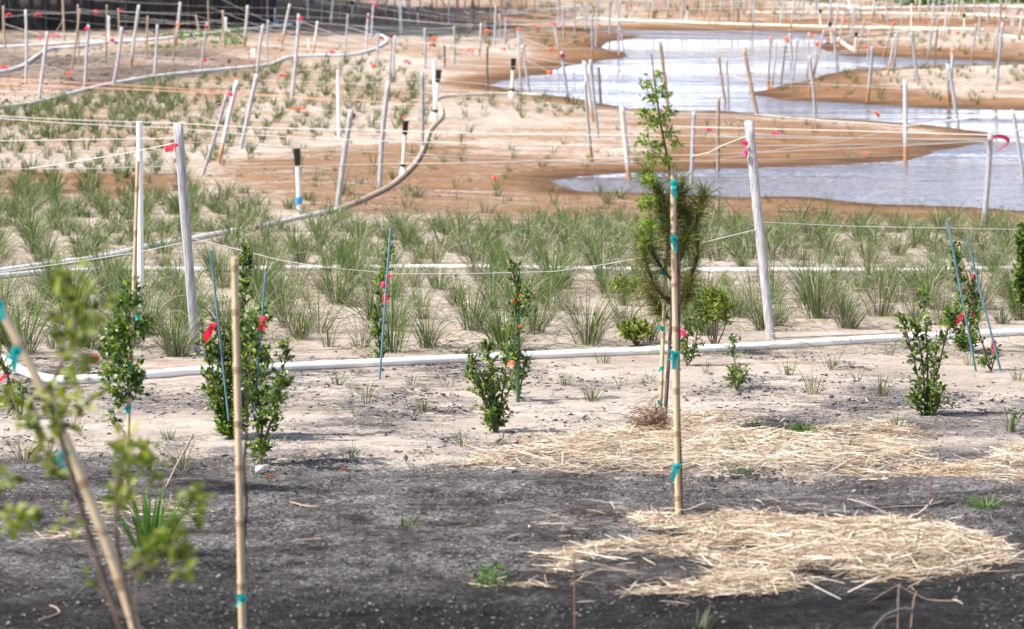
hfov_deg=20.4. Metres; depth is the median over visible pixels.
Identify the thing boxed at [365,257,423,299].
grass clump
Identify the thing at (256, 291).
grass clump
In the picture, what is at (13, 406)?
leafy shrub
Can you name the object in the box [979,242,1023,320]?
grass clump
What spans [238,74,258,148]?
wooden stake
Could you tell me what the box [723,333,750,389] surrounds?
leafy shrub
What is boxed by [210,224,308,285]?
grass clump
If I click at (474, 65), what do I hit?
twine
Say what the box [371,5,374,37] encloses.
wooden stake
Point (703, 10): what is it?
wooden stake
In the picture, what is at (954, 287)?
grass clump
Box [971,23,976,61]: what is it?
wooden stake
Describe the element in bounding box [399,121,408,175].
capped riser
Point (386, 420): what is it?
weed tuft
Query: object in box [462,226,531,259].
grass clump
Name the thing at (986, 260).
grass clump
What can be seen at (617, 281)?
leafy shrub
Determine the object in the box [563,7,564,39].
wooden stake
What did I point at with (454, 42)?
wooden stake
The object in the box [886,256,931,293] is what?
grass clump
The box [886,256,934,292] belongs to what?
grass clump
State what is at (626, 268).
grass clump
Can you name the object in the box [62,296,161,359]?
grass clump
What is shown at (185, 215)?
wooden stake
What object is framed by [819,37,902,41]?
twine
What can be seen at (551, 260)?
grass clump
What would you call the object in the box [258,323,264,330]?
flagging ribbon
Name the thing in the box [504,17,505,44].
wooden stake
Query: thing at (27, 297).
grass clump
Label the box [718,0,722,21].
wooden stake
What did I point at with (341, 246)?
grass clump
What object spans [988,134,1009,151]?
flagging ribbon
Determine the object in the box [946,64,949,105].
wooden stake
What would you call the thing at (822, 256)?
grass clump
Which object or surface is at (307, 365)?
drain pipe
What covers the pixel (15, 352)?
plant tie
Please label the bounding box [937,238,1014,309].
grass clump
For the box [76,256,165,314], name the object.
grass clump
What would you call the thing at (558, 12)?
wooden stake
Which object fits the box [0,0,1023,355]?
grass
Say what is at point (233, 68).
drain pipe
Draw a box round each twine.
[0,78,345,102]
[0,118,988,145]
[0,141,980,168]
[2,84,449,106]
[2,116,988,138]
[2,240,192,271]
[5,138,174,140]
[31,143,172,167]
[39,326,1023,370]
[65,10,183,14]
[124,20,217,23]
[129,44,259,58]
[184,141,633,164]
[189,31,375,38]
[195,229,755,273]
[238,79,416,86]
[256,30,448,48]
[261,44,389,50]
[263,80,420,82]
[272,41,451,50]
[275,107,407,111]
[293,7,479,27]
[303,22,429,65]
[305,52,486,69]
[370,16,467,24]
[376,7,483,22]
[392,40,507,46]
[393,89,691,113]
[399,39,511,50]
[410,0,572,12]
[429,78,583,91]
[440,5,575,13]
[445,64,512,66]
[446,5,582,13]
[453,8,575,14]
[455,20,590,44]
[469,6,579,13]
[485,18,582,21]
[488,49,582,65]
[489,21,616,30]
[490,19,590,25]
[500,9,615,24]
[510,19,617,22]
[522,24,569,24]
[524,45,785,48]
[560,25,772,36]
[562,155,898,164]
[565,6,846,9]
[592,65,900,88]
[593,16,786,34]
[596,55,740,64]
[611,6,681,6]
[611,7,750,8]
[612,84,902,86]
[613,0,842,8]
[614,61,710,68]
[638,35,783,38]
[662,113,1010,114]
[667,47,806,62]
[673,126,987,134]
[691,28,836,31]
[692,136,744,156]
[720,49,863,58]
[723,127,903,158]
[724,115,986,117]
[728,50,865,62]
[741,17,832,18]
[755,135,990,140]
[764,111,1023,125]
[765,222,1017,229]
[771,39,903,40]
[797,26,890,35]
[812,60,939,70]
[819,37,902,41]
[856,7,941,18]
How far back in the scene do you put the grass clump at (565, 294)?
22.81 m
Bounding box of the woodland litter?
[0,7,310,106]
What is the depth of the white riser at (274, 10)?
82.60 m
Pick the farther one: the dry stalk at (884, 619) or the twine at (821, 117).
the twine at (821, 117)
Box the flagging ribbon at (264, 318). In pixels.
[260,316,266,321]
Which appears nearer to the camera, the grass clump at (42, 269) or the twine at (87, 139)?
the twine at (87, 139)
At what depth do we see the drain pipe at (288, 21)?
83.47 m
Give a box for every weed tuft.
[2,434,50,460]
[41,444,59,453]
[64,413,87,430]
[159,425,182,440]
[165,442,201,469]
[330,368,349,384]
[335,440,366,459]
[350,377,384,403]
[377,411,398,425]
[395,512,418,528]
[404,372,422,385]
[412,395,438,411]
[438,374,454,386]
[447,426,474,446]
[555,372,579,385]
[580,382,607,401]
[592,351,612,363]
[613,368,628,385]
[682,608,719,628]
[699,362,716,373]
[727,433,749,452]
[741,412,760,428]
[771,424,797,440]
[775,353,802,374]
[787,443,818,462]
[799,368,833,393]
[816,350,842,369]
[834,435,855,450]
[845,362,867,380]
[862,368,897,396]
[879,343,897,355]
[884,410,913,430]
[904,523,936,557]
[961,352,981,365]
[999,400,1023,432]
[1009,364,1023,380]
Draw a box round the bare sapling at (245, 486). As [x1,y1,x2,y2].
[243,381,253,550]
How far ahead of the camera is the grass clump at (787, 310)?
21.62 m
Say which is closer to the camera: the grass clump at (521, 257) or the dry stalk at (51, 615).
the dry stalk at (51, 615)
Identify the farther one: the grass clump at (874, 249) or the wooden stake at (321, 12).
the wooden stake at (321, 12)
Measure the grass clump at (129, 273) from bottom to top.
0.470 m
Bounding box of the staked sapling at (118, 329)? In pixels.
[95,275,156,431]
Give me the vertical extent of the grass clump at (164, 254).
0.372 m
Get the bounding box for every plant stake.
[210,250,229,420]
[252,273,266,429]
[378,228,391,379]
[516,268,519,401]
[946,219,976,371]
[966,237,1001,371]
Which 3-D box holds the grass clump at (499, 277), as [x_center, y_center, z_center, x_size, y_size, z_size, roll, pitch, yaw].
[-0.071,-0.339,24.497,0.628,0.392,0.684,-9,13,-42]
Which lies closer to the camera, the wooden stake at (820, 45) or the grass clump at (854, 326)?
the grass clump at (854, 326)
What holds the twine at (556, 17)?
attached to the wooden stake at (618, 39)
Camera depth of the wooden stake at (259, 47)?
68.21 m
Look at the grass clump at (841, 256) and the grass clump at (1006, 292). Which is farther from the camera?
the grass clump at (841, 256)
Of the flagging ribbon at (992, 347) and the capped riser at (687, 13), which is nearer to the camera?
the flagging ribbon at (992, 347)
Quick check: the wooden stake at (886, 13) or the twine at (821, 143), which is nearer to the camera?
the twine at (821, 143)
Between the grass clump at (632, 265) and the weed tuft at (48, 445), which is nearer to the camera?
the weed tuft at (48, 445)
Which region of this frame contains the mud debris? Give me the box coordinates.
[0,49,1021,230]
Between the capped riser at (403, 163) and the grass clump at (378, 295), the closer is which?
the grass clump at (378, 295)
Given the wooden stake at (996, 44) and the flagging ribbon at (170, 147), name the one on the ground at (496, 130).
the wooden stake at (996, 44)
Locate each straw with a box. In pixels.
[0,352,1023,461]
[28,493,226,541]
[432,404,1023,481]
[469,494,1023,605]
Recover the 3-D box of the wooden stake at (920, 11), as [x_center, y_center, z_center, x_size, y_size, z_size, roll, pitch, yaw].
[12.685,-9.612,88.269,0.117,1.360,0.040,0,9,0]
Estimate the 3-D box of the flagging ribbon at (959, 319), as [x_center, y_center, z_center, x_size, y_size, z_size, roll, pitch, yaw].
[2.991,0.027,18.998,0.079,0.095,0.035,1,10,6]
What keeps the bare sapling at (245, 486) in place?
on the ground at (496, 130)
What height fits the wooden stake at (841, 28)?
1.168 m
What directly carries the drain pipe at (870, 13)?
on the ground at (496, 130)
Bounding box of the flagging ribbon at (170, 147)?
[165,143,177,152]
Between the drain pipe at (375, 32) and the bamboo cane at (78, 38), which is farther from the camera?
the drain pipe at (375, 32)
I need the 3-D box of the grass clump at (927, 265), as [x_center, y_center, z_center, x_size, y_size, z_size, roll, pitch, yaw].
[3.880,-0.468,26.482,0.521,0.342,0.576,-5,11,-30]
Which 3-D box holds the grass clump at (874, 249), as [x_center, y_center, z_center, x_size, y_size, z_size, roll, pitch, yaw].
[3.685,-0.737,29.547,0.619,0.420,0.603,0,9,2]
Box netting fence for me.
[0,0,276,29]
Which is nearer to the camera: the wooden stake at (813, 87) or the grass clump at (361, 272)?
the grass clump at (361, 272)
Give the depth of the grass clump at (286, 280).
25.45 m
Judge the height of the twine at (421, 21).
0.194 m
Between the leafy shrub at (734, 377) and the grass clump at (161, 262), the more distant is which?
the grass clump at (161, 262)
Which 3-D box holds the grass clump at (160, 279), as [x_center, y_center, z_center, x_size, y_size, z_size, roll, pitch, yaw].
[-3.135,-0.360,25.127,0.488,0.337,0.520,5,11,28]
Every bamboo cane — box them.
[0,298,140,628]
[2,6,5,48]
[62,0,64,41]
[77,4,79,64]
[106,5,107,63]
[118,8,119,34]
[124,161,139,498]
[145,16,148,59]
[195,14,199,31]
[207,0,210,35]
[222,10,224,48]
[231,257,245,628]
[658,196,669,424]
[670,169,680,515]
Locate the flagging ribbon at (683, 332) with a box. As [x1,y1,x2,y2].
[680,328,685,337]
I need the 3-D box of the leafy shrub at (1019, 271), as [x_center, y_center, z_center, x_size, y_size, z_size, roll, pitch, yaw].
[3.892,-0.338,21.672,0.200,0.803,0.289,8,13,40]
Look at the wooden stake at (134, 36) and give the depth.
69.71 m
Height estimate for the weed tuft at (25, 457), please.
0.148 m
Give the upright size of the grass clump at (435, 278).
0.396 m
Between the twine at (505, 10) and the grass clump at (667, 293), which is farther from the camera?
the twine at (505, 10)
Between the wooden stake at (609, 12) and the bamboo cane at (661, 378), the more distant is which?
the wooden stake at (609, 12)
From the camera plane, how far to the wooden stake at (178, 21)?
74.76 m
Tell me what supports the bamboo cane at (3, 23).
on the ground at (496, 130)
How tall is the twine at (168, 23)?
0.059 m
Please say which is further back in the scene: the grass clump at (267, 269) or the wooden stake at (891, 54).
the wooden stake at (891, 54)
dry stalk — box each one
[38,605,59,619]
[165,433,193,486]
[290,499,346,506]
[303,538,320,540]
[573,557,574,628]
[872,607,912,628]
[874,615,894,628]
[897,584,900,628]
[910,591,916,626]
[927,477,931,521]
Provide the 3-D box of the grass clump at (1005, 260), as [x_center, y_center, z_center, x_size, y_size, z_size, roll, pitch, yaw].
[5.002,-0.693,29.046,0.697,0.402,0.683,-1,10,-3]
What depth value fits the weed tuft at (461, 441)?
13.95 m
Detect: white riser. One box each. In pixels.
[107,17,113,43]
[224,17,229,31]
[273,8,277,24]
[848,0,851,11]
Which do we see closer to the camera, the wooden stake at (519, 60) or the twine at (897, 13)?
the wooden stake at (519, 60)
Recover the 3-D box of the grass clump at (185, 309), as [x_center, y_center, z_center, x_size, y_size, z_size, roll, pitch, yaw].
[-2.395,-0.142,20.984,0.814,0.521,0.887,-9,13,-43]
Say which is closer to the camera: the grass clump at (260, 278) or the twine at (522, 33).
the grass clump at (260, 278)
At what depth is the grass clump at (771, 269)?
25.28 m
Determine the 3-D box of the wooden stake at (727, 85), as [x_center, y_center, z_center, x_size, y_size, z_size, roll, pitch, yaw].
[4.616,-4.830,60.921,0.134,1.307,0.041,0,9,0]
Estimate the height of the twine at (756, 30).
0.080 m
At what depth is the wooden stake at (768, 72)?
66.83 m
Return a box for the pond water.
[490,30,1023,210]
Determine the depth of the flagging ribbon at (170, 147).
18.64 m
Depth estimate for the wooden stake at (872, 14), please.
89.06 m
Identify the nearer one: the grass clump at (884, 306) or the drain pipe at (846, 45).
the grass clump at (884, 306)
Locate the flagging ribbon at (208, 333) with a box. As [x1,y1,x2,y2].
[203,322,216,342]
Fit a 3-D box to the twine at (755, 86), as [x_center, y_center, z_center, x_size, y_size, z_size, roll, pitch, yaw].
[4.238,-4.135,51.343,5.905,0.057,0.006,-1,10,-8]
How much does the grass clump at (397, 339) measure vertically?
0.646 m
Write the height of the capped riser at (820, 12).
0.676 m
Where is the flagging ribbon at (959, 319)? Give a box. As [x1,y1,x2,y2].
[955,312,963,324]
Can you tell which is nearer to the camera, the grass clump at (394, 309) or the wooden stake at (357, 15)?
the grass clump at (394, 309)
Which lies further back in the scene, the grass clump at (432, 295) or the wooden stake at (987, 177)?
the wooden stake at (987, 177)
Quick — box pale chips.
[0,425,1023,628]
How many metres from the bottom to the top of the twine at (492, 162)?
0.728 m
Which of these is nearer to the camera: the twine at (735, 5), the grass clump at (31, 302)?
the grass clump at (31, 302)
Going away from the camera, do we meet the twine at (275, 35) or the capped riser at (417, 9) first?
the twine at (275, 35)
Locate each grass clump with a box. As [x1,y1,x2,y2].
[0,239,22,267]
[0,253,38,305]
[0,266,22,299]
[0,267,62,344]
[0,269,76,353]
[0,278,38,330]
[2,255,19,266]
[6,259,54,315]
[9,241,88,295]
[10,245,121,315]
[12,275,91,340]
[13,281,51,309]
[17,227,54,262]
[17,239,119,302]
[17,255,95,302]
[20,256,56,299]
[32,247,82,273]
[34,295,85,323]
[37,324,71,349]
[41,274,135,350]
[56,276,115,328]
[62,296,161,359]
[64,240,144,292]
[67,232,152,289]
[76,252,151,301]
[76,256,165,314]
[77,263,184,347]
[77,292,113,335]
[81,248,145,278]
[88,246,163,289]
[97,260,200,336]
[99,266,182,313]
[100,245,183,305]
[108,247,148,286]
[122,240,154,258]
[140,295,221,356]
[144,240,180,265]
[144,265,246,328]
[146,239,204,279]
[146,261,173,290]
[146,261,183,288]
[147,298,198,338]
[149,252,201,283]
[150,278,197,306]
[154,256,230,292]
[156,327,201,353]
[162,271,205,302]
[162,274,219,315]
[168,244,204,266]
[174,282,225,311]
[183,233,257,287]
[192,236,242,274]
[193,238,243,272]
[195,239,224,263]
[196,278,275,328]
[198,263,297,336]
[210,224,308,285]
[220,240,296,299]
[224,265,281,296]
[226,227,296,265]
[241,228,311,271]
[247,276,268,304]
[248,285,289,321]
[251,261,328,314]
[251,267,307,306]
[254,260,309,304]
[261,267,327,326]
[266,278,355,339]
[267,212,329,263]
[267,295,336,337]
[270,236,330,285]
[272,271,303,288]
[274,272,369,333]
[287,242,374,304]
[288,271,322,301]
[294,248,358,293]
[299,236,345,264]
[304,323,354,346]
[312,251,338,271]
[315,231,409,284]
[316,223,376,269]
[323,247,375,280]
[323,261,431,319]
[324,270,375,306]
[328,261,457,352]
[329,296,394,347]
[330,255,392,286]
[331,243,409,291]
[332,229,382,262]
[338,245,440,295]
[338,250,381,275]
[339,270,419,325]
[348,274,414,316]
[351,295,435,330]
[364,236,403,264]
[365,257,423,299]
[373,238,406,264]
[379,255,404,267]
[389,288,464,348]
[391,220,475,263]
[394,265,447,306]
[395,244,444,286]
[398,242,440,263]
[405,293,448,318]
[414,248,469,289]
[420,259,512,330]
[434,275,472,305]
[438,267,476,298]
[445,233,531,287]
[445,237,505,275]
[450,231,519,281]
[450,276,567,349]
[451,249,526,308]
[455,295,509,333]
[456,240,569,317]
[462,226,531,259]
[462,292,535,339]
[469,226,523,269]
[469,255,526,295]
[473,242,497,263]
[474,265,610,333]
[482,234,517,260]
[493,239,537,279]
[498,223,592,293]
[500,284,576,328]
[512,244,584,303]
[513,271,551,294]
[517,234,589,281]
[522,235,595,288]
[522,251,594,310]
[522,300,562,331]
[523,244,551,261]
[528,268,648,345]
[530,246,571,264]
[537,230,586,262]
[543,279,589,308]
[543,284,630,339]
[546,239,592,265]
[552,290,595,314]
[559,240,600,272]
[563,218,644,280]
[573,235,617,265]
[575,254,636,297]
[578,248,636,292]
[585,292,651,325]
[593,240,653,284]
[597,274,637,305]
[599,284,668,323]
[605,250,627,275]
[610,294,669,342]
[612,232,661,261]
[612,252,659,277]
[618,251,635,266]
[619,254,670,291]
[630,277,696,320]
[656,222,724,266]
[658,244,711,287]
[666,277,755,335]
[669,305,708,329]
[680,268,738,295]
[682,257,740,286]
[698,278,757,301]
[700,264,779,317]
[700,269,733,290]
[709,251,806,315]
[711,268,749,285]
[721,236,757,266]
[731,258,803,303]
[734,281,800,330]
[735,268,802,311]
[740,246,805,289]
[750,254,774,273]
[750,283,808,325]
[756,241,881,318]
[761,291,807,321]
[770,248,872,308]
[772,234,830,266]
[780,245,845,294]
[792,218,869,262]
[792,254,865,300]
[795,251,884,306]
[797,271,901,328]
[804,244,831,263]
[813,277,869,314]
[815,264,838,286]
[819,230,862,267]
[821,256,858,279]
[828,299,876,328]
[829,231,920,289]
[833,242,942,316]
[836,256,895,292]
[839,238,936,298]
[846,231,894,261]
[865,242,893,263]
[868,263,921,301]
[869,273,954,320]
[871,244,957,299]
[877,254,907,278]
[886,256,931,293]
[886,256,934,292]
[887,254,969,309]
[889,259,965,304]
[891,250,915,267]
[910,281,969,325]
[912,254,946,279]
[914,242,968,286]
[918,245,985,279]
[924,238,950,262]
[928,272,974,291]
[933,274,1006,320]
[935,282,969,311]
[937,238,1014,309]
[941,243,969,265]
[960,224,1016,272]
[961,264,1011,294]
[963,240,1009,265]
[971,227,1016,265]
[976,251,1018,283]
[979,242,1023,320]
[982,256,1013,298]
[982,287,1023,324]
[989,271,1014,314]
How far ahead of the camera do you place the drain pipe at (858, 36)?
83.64 m
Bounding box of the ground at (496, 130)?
[0,0,1023,628]
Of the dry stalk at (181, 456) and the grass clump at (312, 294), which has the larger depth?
the grass clump at (312, 294)
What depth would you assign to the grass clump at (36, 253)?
29.32 m
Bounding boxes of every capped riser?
[293,148,301,213]
[351,0,353,17]
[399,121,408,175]
[416,7,418,24]
[431,69,441,119]
[509,58,515,97]
[686,5,688,20]
[819,9,821,24]
[828,21,832,43]
[853,32,857,51]
[910,0,912,26]
[963,14,965,27]
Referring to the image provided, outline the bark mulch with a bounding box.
[0,336,1023,491]
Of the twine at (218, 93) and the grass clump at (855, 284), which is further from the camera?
the twine at (218, 93)
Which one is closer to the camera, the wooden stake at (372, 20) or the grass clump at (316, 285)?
the grass clump at (316, 285)
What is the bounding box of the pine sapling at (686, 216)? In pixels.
[617,156,724,428]
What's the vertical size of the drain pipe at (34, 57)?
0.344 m
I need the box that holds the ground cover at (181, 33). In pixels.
[150,0,1023,49]
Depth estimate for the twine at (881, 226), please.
21.20 m
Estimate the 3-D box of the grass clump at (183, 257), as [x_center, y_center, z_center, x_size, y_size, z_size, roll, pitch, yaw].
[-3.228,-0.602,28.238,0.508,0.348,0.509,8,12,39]
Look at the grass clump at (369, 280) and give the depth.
24.90 m
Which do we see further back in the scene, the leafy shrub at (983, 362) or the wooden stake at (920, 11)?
the wooden stake at (920, 11)
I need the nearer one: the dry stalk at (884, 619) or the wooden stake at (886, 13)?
the dry stalk at (884, 619)
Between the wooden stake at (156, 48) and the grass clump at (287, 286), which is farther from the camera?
the wooden stake at (156, 48)
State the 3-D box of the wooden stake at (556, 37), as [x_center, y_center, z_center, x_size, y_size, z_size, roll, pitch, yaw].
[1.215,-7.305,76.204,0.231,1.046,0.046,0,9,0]
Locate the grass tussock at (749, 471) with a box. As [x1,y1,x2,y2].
[712,462,760,473]
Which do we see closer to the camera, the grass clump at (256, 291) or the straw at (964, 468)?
the straw at (964, 468)
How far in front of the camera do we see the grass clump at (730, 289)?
22.98 m
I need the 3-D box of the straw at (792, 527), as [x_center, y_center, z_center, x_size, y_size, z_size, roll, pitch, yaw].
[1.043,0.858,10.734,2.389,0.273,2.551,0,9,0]
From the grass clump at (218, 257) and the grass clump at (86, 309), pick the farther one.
the grass clump at (218, 257)
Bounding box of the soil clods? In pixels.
[0,395,1023,628]
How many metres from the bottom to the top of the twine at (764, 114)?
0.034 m
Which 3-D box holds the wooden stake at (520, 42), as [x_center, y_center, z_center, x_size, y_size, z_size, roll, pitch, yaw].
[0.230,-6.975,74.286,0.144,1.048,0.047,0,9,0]
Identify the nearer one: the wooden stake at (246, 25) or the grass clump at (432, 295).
the grass clump at (432, 295)
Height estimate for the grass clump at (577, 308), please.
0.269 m
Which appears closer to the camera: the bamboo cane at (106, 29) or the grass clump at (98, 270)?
the grass clump at (98, 270)
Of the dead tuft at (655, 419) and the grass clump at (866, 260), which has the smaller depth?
the dead tuft at (655, 419)
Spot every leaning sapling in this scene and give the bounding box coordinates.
[0,257,126,628]
[0,420,220,628]
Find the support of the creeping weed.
on the ground at (496, 130)
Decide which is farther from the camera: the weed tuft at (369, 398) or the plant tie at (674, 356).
the weed tuft at (369, 398)
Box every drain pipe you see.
[0,23,291,72]
[0,38,388,108]
[0,40,102,47]
[0,207,338,272]
[0,264,1014,278]
[1,328,1023,383]
[277,19,301,24]
[335,102,443,208]
[362,27,387,38]
[438,92,541,101]
[576,17,982,30]
[747,11,1023,17]
[812,4,1023,8]
[837,38,853,50]
[841,33,882,38]
[883,28,952,34]
[1003,34,1023,39]
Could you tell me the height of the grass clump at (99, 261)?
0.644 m
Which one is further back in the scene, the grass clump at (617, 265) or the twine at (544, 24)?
the twine at (544, 24)
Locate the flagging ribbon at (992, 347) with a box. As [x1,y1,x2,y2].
[991,340,996,353]
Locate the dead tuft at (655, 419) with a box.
[596,393,701,434]
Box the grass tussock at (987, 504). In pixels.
[960,491,1014,509]
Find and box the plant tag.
[255,465,263,471]
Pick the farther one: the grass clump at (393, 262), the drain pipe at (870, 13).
the drain pipe at (870, 13)
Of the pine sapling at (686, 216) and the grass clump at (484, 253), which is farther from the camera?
the grass clump at (484, 253)
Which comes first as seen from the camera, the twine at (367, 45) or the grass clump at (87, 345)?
the grass clump at (87, 345)
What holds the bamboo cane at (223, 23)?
on the ground at (496, 130)
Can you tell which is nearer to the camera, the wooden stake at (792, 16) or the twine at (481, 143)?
the twine at (481, 143)
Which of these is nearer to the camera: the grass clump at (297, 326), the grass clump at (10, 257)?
the grass clump at (297, 326)
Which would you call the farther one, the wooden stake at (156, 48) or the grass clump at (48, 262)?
the wooden stake at (156, 48)
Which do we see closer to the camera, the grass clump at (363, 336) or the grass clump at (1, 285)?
the grass clump at (363, 336)
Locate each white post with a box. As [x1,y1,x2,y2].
[136,121,143,311]
[306,0,307,19]
[336,70,340,137]
[398,0,401,32]
[432,60,437,114]
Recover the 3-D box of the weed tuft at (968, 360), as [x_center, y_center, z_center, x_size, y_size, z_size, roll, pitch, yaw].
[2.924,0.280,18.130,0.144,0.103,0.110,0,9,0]
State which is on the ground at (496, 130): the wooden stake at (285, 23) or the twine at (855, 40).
the wooden stake at (285, 23)
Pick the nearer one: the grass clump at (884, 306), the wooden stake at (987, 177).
the grass clump at (884, 306)
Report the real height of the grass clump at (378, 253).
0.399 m
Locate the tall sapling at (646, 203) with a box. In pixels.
[632,54,685,515]
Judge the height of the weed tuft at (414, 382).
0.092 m
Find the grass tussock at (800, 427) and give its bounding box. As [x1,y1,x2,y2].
[785,416,825,432]
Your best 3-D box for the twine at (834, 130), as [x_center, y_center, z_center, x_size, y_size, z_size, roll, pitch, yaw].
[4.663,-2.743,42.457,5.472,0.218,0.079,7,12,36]
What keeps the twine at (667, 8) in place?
attached to the wooden stake at (597, 11)
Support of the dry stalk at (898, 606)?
on the ground at (496, 130)
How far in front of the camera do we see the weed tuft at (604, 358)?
18.29 m
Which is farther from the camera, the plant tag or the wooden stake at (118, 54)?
the wooden stake at (118, 54)
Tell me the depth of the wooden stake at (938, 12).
87.22 m
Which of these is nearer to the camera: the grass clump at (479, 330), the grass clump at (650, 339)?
the grass clump at (650, 339)
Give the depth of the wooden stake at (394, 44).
67.68 m
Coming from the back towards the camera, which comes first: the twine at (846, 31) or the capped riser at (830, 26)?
the capped riser at (830, 26)
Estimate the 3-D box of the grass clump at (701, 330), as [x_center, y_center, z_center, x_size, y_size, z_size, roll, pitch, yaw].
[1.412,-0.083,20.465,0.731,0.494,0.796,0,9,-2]
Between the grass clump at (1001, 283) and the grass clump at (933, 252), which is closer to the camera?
the grass clump at (1001, 283)
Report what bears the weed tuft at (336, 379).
on the ground at (496, 130)
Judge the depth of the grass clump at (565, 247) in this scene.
29.27 m
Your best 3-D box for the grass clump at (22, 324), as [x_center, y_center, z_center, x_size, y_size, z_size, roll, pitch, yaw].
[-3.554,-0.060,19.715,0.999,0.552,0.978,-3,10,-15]
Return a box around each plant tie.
[0,300,4,320]
[5,346,21,370]
[52,448,70,468]
[122,406,130,413]
[235,594,246,606]
[668,350,679,369]
[670,179,677,197]
[670,234,677,251]
[670,463,682,481]
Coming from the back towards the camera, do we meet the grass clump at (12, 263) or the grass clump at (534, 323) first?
the grass clump at (12, 263)
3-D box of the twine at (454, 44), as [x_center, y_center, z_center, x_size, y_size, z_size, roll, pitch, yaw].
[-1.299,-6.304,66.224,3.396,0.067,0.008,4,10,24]
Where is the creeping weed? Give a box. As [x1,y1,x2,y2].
[458,557,509,592]
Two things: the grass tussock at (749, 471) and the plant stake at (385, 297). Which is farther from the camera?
the plant stake at (385, 297)
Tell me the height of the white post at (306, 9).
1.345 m
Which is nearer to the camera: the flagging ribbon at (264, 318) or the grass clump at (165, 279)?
the flagging ribbon at (264, 318)
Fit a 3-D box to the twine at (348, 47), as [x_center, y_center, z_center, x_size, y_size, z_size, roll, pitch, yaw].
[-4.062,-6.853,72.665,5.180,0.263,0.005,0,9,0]
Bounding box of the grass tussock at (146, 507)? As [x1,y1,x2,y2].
[107,475,196,557]
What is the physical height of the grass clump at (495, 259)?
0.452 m
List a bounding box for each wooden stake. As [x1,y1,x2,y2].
[24,9,27,83]
[37,31,48,98]
[70,8,80,69]
[83,24,89,85]
[112,27,122,85]
[129,5,139,65]
[153,24,158,74]
[172,28,174,62]
[173,123,200,354]
[175,2,181,45]
[199,22,207,68]
[201,94,227,174]
[217,80,238,162]
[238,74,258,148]
[243,5,248,46]
[256,24,264,73]
[266,20,268,62]
[281,4,290,44]
[289,13,299,101]
[312,21,318,53]
[320,0,322,24]
[329,0,333,32]
[335,110,353,206]
[345,14,348,52]
[356,0,358,18]
[365,13,369,48]
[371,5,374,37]
[376,34,378,68]
[377,81,390,187]
[384,0,387,21]
[388,38,391,80]
[393,0,395,22]
[393,35,395,79]
[408,0,409,21]
[420,72,423,147]
[424,28,426,68]
[443,45,445,66]
[448,0,449,22]
[453,26,455,63]
[467,16,468,32]
[478,23,482,55]
[486,46,488,90]
[493,5,495,47]
[499,15,500,38]
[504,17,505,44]
[517,29,521,91]
[518,27,522,61]
[521,45,530,92]
[553,23,559,54]
[558,0,559,23]
[560,51,568,96]
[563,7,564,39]
[573,0,575,38]
[582,60,594,122]
[584,4,586,29]
[584,80,593,162]
[589,59,599,137]
[591,13,593,59]
[594,16,596,46]
[596,0,600,33]
[597,67,601,101]
[608,0,610,33]
[617,19,619,54]
[619,20,623,49]
[619,106,630,178]
[651,0,654,19]
[658,41,670,114]
[680,0,683,20]
[689,111,695,183]
[703,0,704,21]
[716,97,719,170]
[717,54,726,101]
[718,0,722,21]
[725,58,729,111]
[731,0,733,22]
[737,0,739,22]
[742,48,758,113]
[744,120,774,338]
[751,0,754,30]
[767,40,770,88]
[771,41,776,87]
[779,0,784,22]
[780,44,786,85]
[789,0,795,31]
[789,33,792,59]
[790,38,797,92]
[801,0,804,16]
[806,32,809,80]
[807,40,818,95]
[808,55,816,116]
[814,29,824,76]
[827,0,831,30]
[833,0,840,27]
[833,29,837,69]
[837,11,844,47]
[850,4,853,34]
[853,5,856,34]
[856,19,865,52]
[866,46,873,101]
[867,28,869,59]
[871,0,874,20]
[882,25,893,56]
[885,3,888,24]
[886,34,896,75]
[893,32,898,64]
[900,0,901,26]
[903,80,907,160]
[910,32,919,85]
[919,0,920,21]
[926,29,931,60]
[931,3,933,39]
[934,27,938,68]
[936,0,939,23]
[943,4,947,41]
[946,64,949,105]
[947,65,959,126]
[949,48,953,101]
[955,0,957,22]
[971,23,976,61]
[978,12,980,35]
[981,133,992,225]
[987,0,988,22]
[991,34,995,57]
[994,22,1003,89]
[994,28,998,61]
[999,0,1000,22]
[1010,10,1012,34]
[1011,109,1023,181]
[1012,9,1015,35]
[1018,12,1022,39]
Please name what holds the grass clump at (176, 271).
on the ground at (496, 130)
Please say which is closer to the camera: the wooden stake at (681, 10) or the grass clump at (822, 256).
the grass clump at (822, 256)
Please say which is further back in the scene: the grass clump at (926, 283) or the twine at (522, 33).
the twine at (522, 33)
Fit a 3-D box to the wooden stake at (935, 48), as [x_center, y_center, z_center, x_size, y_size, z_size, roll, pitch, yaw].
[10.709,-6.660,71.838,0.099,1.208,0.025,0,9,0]
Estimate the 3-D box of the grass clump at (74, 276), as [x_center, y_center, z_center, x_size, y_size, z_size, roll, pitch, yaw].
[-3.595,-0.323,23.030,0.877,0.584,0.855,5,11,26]
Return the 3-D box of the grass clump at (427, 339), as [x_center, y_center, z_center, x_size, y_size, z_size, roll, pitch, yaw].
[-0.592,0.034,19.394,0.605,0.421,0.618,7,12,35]
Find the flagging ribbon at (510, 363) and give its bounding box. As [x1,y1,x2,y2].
[507,360,515,366]
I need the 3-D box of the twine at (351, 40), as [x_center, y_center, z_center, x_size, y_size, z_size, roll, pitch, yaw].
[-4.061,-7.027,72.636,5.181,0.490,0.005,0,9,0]
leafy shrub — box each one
[0,340,29,419]
[193,242,267,439]
[240,298,296,463]
[364,235,397,357]
[462,337,519,432]
[499,251,537,395]
[607,272,641,298]
[613,315,653,345]
[671,292,705,365]
[689,282,738,343]
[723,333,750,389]
[894,282,965,415]
[940,238,982,351]
[968,297,1001,369]
[1009,220,1023,314]

